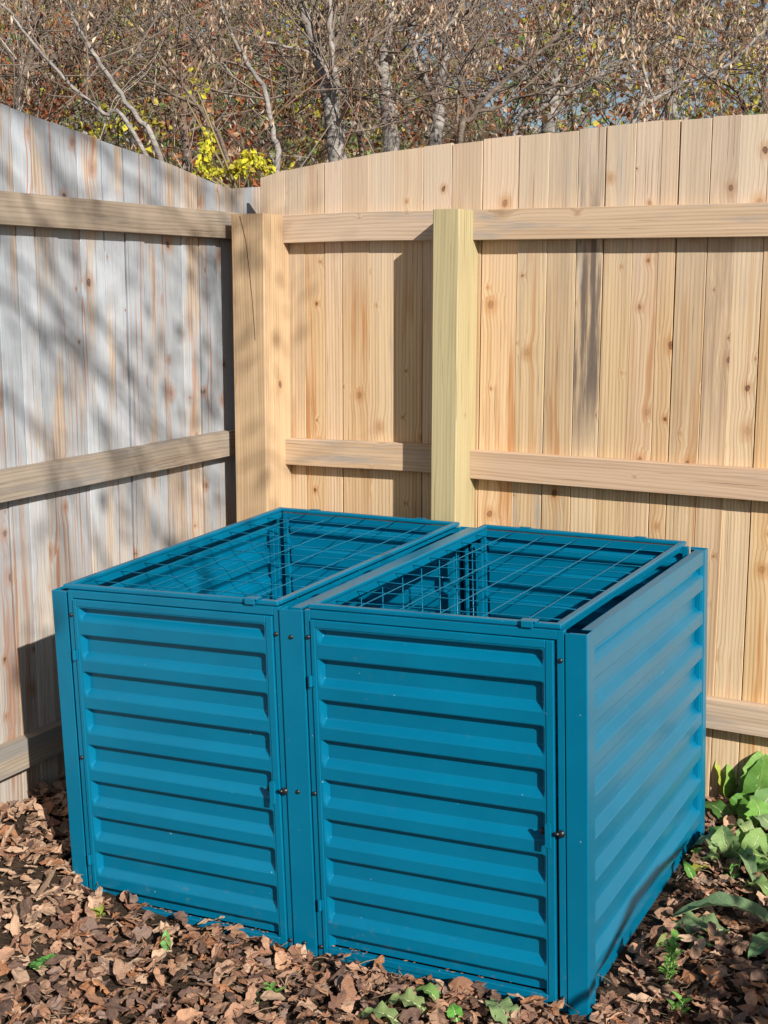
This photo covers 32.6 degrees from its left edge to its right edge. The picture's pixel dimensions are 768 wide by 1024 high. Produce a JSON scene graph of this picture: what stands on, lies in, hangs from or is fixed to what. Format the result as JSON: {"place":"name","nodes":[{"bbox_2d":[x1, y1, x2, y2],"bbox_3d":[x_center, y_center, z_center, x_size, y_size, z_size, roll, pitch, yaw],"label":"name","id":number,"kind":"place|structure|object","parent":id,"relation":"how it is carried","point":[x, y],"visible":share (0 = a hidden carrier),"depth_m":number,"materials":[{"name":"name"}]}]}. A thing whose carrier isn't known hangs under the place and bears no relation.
{"place":"outdoors","nodes":[
{"label":"outdoors","id":0,"kind":"place"},
{"bbox_2d":[0,39,529,187],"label":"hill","id":1,"kind":"structure","parent":0,"point":[484,135],"depth_m":40.85,"materials":[{"name":"brown plant"}]},
{"bbox_2d":[0,787,767,1023],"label":"ground","id":2,"kind":"structure","parent":0,"point":[18,867],"depth_m":3.08,"materials":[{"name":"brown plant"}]},
{"bbox_2d":[28,953,56,969],"bbox_3d":[-0.795,1.043,3.036,0.082,0.042,0.049,-9,14,-44],"label":"weed","id":3,"kind":"object","parent":2,"relation":"on","point":[42,960],"visible":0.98,"depth_m":3.04,"materials":[{"name":"green plant"}]},
{"bbox_2d":[91,905,104,917],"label":"weed","id":4,"kind":"object","parent":2,"relation":"on","point":[99,910],"visible":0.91,"depth_m":3.25,"materials":[{"name":"green plant"}]},
{"bbox_2d":[0,0,213,117],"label":"tree","id":5,"kind":"object","parent":2,"relation":"on","point":[9,56],"visible":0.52,"depth_m":7.04,"materials":[{"name":"brown plant"}]},
{"bbox_2d":[0,103,260,810],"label":"wooden fence","id":6,"kind":"object","parent":2,"relation":"on","point":[117,423],"visible":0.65,"depth_m":3.91,"materials":[{"name":"grey wood"}]},
{"bbox_2d":[0,0,284,155],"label":"tree","id":7,"kind":"object","parent":2,"relation":"on","point":[76,91],"visible":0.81,"depth_m":5.18,"materials":[{"name":"grey plant"}]},
{"bbox_2d":[0,0,315,168],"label":"tree","id":8,"kind":"object","parent":2,"relation":"on","point":[141,122],"visible":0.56,"depth_m":5.46,"materials":[{"name":"grey plant"}]},
{"bbox_2d":[160,929,171,950],"bbox_3d":[-0.516,1.018,3.120,0.027,0.057,0.012,2,10,9],"label":"upright leaf","id":9,"kind":"object","parent":2,"relation":"on","point":[164,944],"visible":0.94,"depth_m":3.12,"materials":[{"name":"green plant"}]},
{"bbox_2d":[0,0,422,187],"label":"tree","id":10,"kind":"object","parent":2,"relation":"on","point":[192,101],"visible":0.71,"depth_m":5.79,"materials":[{"name":"grey plant"}]},
{"bbox_2d":[181,60,275,187],"bbox_3d":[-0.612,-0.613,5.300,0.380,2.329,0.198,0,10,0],"label":"yellow shrub","id":11,"kind":"object","parent":2,"relation":"on","point":[236,169],"visible":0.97,"depth_m":5.14,"materials":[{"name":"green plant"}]},
{"bbox_2d":[254,991,260,1003],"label":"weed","id":12,"kind":"object","parent":2,"relation":"on","point":[259,998],"visible":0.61,"depth_m":2.92,"materials":[{"name":"green plant"}]},
{"bbox_2d":[0,0,519,172],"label":"tree","id":13,"kind":"object","parent":2,"relation":"on","point":[188,167],"visible":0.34,"depth_m":7.97,"materials":[{"name":"brown plant"}]},
{"bbox_2d":[264,982,286,992],"bbox_3d":[-0.244,1.067,2.938,0.050,0.034,0.031,-7,12,-36],"label":"weed","id":14,"kind":"object","parent":2,"relation":"on","point":[271,986],"visible":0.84,"depth_m":2.94,"materials":[{"name":"green plant"}]},
{"bbox_2d":[67,0,509,161],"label":"tree","id":15,"kind":"object","parent":2,"relation":"on","point":[336,137],"visible":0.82,"depth_m":6.17,"materials":[{"name":"grey plant"}]},
{"bbox_2d":[31,0,602,172],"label":"tree","id":16,"kind":"object","parent":2,"relation":"on","point":[264,95],"visible":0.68,"depth_m":5.88,"materials":[{"name":"grey plant"}]},
{"bbox_2d":[106,0,545,172],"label":"tree","id":17,"kind":"object","parent":2,"relation":"on","point":[359,138],"visible":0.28,"depth_m":8.39,"materials":[{"name":"brown plant"}]},
{"bbox_2d":[52,507,707,1018],"bbox_3d":[0.035,0.555,3.505,1.418,0.920,1.081,5,11,26],"label":"compost bin","id":18,"kind":"object","parent":2,"relation":"on","point":[318,731],"visible":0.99,"depth_m":3.08,"materials":[{"name":"blue metal"}]},
{"bbox_2d":[72,598,288,944],"bbox_3d":[-0.497,0.626,3.206,0.619,0.833,0.048,5,11,27],"label":"door","id":19,"kind":"structure","parent":18,"relation":"in","point":[179,705],"depth_m":3.20,"materials":[{"name":"teal paint"}]},
{"bbox_2d":[308,619,564,1002],"bbox_3d":[0.108,0.652,2.904,0.616,0.832,0.047,5,11,27],"label":"door","id":20,"kind":"structure","parent":18,"relation":"in","point":[435,749],"depth_m":2.90,"materials":[{"name":"teal paint"}]},
{"bbox_2d":[0,769,767,1023],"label":"fallen leaves","id":21,"kind":"object","parent":2,"relation":"on","point":[343,977],"depth_m":3.01,"materials":[{"name":"brown plant"}]},
{"bbox_2d":[33,867,56,899],"bbox_3d":[-0.848,0.930,3.282,0.064,0.092,0.015,0,10,0],"label":"twig leaf","id":22,"kind":"object","parent":21,"relation":"on","point":[44,886],"visible":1,"depth_m":3.28,"materials":[{"name":"brown plant"}]},
{"bbox_2d":[0,0,767,187],"bbox_3d":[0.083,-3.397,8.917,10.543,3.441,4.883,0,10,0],"label":"thicket","id":23,"kind":"object","parent":2,"relation":"on","point":[43,112],"visible":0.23,"depth_m":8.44,"materials":[{"name":"brown plant"}]},
{"bbox_2d":[0,0,767,186],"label":"brushwood","id":24,"kind":"object","parent":2,"relation":"on","point":[291,100],"visible":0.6,"depth_m":6.18,"materials":[{"name":"brown plant"}]},
{"bbox_2d":[271,0,567,145],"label":"tree","id":25,"kind":"object","parent":2,"relation":"on","point":[435,137],"visible":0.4,"depth_m":7.56,"materials":[{"name":"grey plant"}]},
{"bbox_2d":[289,0,559,151],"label":"tree","id":26,"kind":"object","parent":2,"relation":"on","point":[385,81],"visible":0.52,"depth_m":7.11,"materials":[{"name":"grey plant"}]},
{"bbox_2d":[358,982,518,1023],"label":"wilted leaf plant","id":27,"kind":"object","parent":2,"relation":"on","point":[408,997],"visible":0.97,"depth_m":2.81,"materials":[{"name":"green plant"}]},
{"bbox_2d":[231,114,767,800],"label":"wooden fence","id":28,"kind":"object","parent":2,"relation":"on","point":[565,332],"visible":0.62,"depth_m":4.03,"materials":[{"name":"brown wood"}]},
{"bbox_2d":[292,0,759,145],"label":"tree","id":29,"kind":"object","parent":2,"relation":"on","point":[478,109],"visible":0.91,"depth_m":5.59,"materials":[{"name":"brown plant"}]},
{"bbox_2d":[401,0,702,133],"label":"tree","id":30,"kind":"object","parent":2,"relation":"on","point":[550,123],"visible":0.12,"depth_m":9.97,"materials":[{"name":"grey plant"}]},
{"bbox_2d":[345,0,767,135],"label":"tree","id":31,"kind":"object","parent":2,"relation":"on","point":[553,98],"visible":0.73,"depth_m":6.19,"materials":[{"name":"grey plant"}]},
{"bbox_2d":[527,0,708,119],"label":"tree","id":32,"kind":"object","parent":2,"relation":"on","point":[674,104],"visible":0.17,"depth_m":10.95,"materials":[{"name":"grey plant"}]},
{"bbox_2d":[533,0,767,127],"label":"tree","id":33,"kind":"object","parent":2,"relation":"on","point":[732,87],"visible":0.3,"depth_m":6.58,"materials":[{"name":"brown plant"}]},
{"bbox_2d":[543,0,767,131],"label":"tree","id":34,"kind":"object","parent":2,"relation":"on","point":[645,100],"visible":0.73,"depth_m":5.75,"materials":[{"name":"grey plant"}]},
{"bbox_2d":[658,929,683,984],"bbox_3d":[0.638,0.998,2.927,0.058,0.139,0.090,0,10,0],"label":"weed","id":35,"kind":"object","parent":2,"relation":"on","point":[668,971],"visible":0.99,"depth_m":2.92,"materials":[{"name":"green plant"}]},
{"bbox_2d":[667,991,691,1013],"bbox_3d":[0.632,1.059,2.808,0.058,0.064,0.052,0,10,0],"label":"weed","id":36,"kind":"object","parent":2,"relation":"on","point":[681,1002],"visible":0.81,"depth_m":2.81,"materials":[{"name":"green plant"}]},
{"bbox_2d":[687,848,701,857],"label":"weed","id":37,"kind":"object","parent":2,"relation":"on","point":[695,850],"visible":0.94,"depth_m":3.55,"materials":[{"name":"green plant"}]},
{"bbox_2d":[655,862,767,957],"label":"broadleaf plant","id":38,"kind":"object","parent":2,"relation":"on","point":[692,919],"visible":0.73,"depth_m":3.18,"materials":[{"name":"green plant"}]},
{"bbox_2d":[683,819,767,890],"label":"broadleaf plant","id":39,"kind":"object","parent":2,"relation":"on","point":[747,843],"visible":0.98,"depth_m":3.53,"materials":[{"name":"green plant"}]},
{"bbox_2d":[725,863,740,878],"bbox_3d":[0.911,0.948,3.436,0.063,0.065,0.032,-8,13,-38],"label":"weed","id":40,"kind":"object","parent":2,"relation":"on","point":[731,870],"visible":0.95,"depth_m":3.44,"materials":[{"name":"green plant"}]},
{"bbox_2d":[705,751,767,828],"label":"broadleaf plant","id":41,"kind":"object","parent":2,"relation":"on","point":[748,800],"visible":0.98,"depth_m":3.87,"materials":[{"name":"green plant"}]},
{"bbox_2d":[8,0,767,131],"label":"sky","id":42,"kind":"structure","parent":0,"point":[619,99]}
]}

